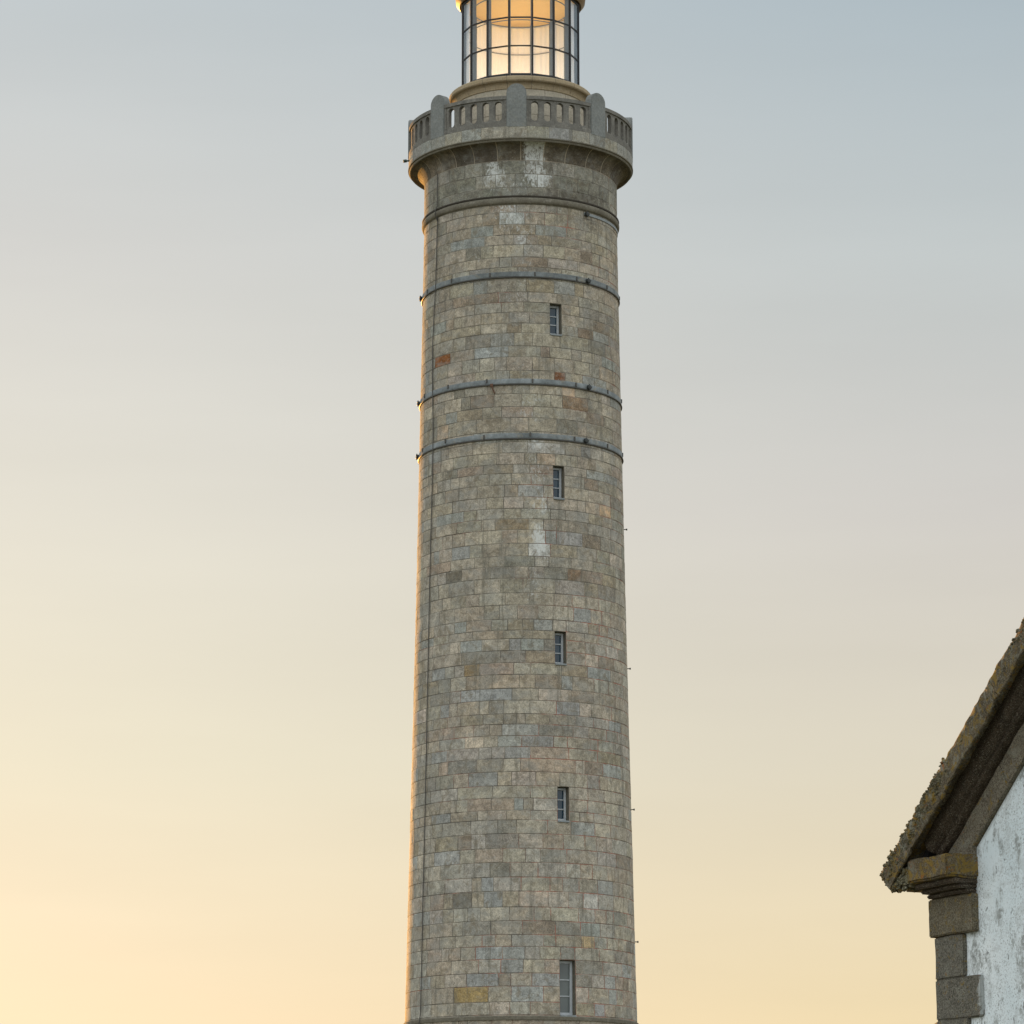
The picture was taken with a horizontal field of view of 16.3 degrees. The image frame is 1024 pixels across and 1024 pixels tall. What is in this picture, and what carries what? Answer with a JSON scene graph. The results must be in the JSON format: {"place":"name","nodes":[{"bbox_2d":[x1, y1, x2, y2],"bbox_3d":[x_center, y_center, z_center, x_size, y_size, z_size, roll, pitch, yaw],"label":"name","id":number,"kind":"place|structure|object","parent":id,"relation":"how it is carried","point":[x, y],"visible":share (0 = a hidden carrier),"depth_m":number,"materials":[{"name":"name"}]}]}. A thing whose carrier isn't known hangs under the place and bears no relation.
{"place":"outdoors","nodes":[
{"label":"outdoors","id":0,"kind":"place"},
{"bbox_2d":[0,0,1023,1023],"label":"sky","id":1,"kind":"structure","parent":0,"point":[212,211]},
{"bbox_2d":[403,0,638,1023],"bbox_3d":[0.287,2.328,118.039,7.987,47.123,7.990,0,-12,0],"label":"lighthouse","id":2,"kind":"object","parent":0,"point":[520,883],"visible":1,"depth_m":115.49,"materials":[{"name":"stone"}]},
{"bbox_2d":[550,303,561,335],"bbox_3d":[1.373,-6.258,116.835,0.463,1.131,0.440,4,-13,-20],"label":"window","id":3,"kind":"structure","parent":2,"relation":"in","point":[555,309],"depth_m":116.94,"materials":[{"name":"glass"}]},
{"bbox_2d":[553,466,564,499],"bbox_3d":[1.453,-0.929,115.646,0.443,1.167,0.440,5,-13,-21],"label":"window","id":4,"kind":"structure","parent":2,"relation":"in","point":[558,471],"depth_m":115.75,"materials":[{"name":"glass"}]},
{"bbox_2d":[555,631,566,665],"bbox_3d":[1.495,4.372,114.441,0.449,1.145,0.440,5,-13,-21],"label":"window","id":5,"kind":"structure","parent":2,"relation":"in","point":[560,637],"depth_m":114.54,"materials":[{"name":"glass"}]},
{"bbox_2d":[557,786,569,822],"bbox_3d":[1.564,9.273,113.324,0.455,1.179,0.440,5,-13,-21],"label":"window","id":6,"kind":"structure","parent":2,"relation":"in","point":[562,792],"depth_m":113.43,"materials":[{"name":"glass"}]},
{"bbox_2d":[559,960,575,1016],"bbox_3d":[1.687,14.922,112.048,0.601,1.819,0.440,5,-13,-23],"label":"window","id":7,"kind":"structure","parent":2,"relation":"in","point":[567,967],"depth_m":112.19,"materials":[{"name":"glass"}]},
{"bbox_2d":[879,619,1023,1023],"bbox_3d":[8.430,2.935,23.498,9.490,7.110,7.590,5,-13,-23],"label":"house","id":8,"kind":"structure","parent":0,"point":[956,855],"depth_m":24.35,"materials":[{"name":"paint"}]}
]}

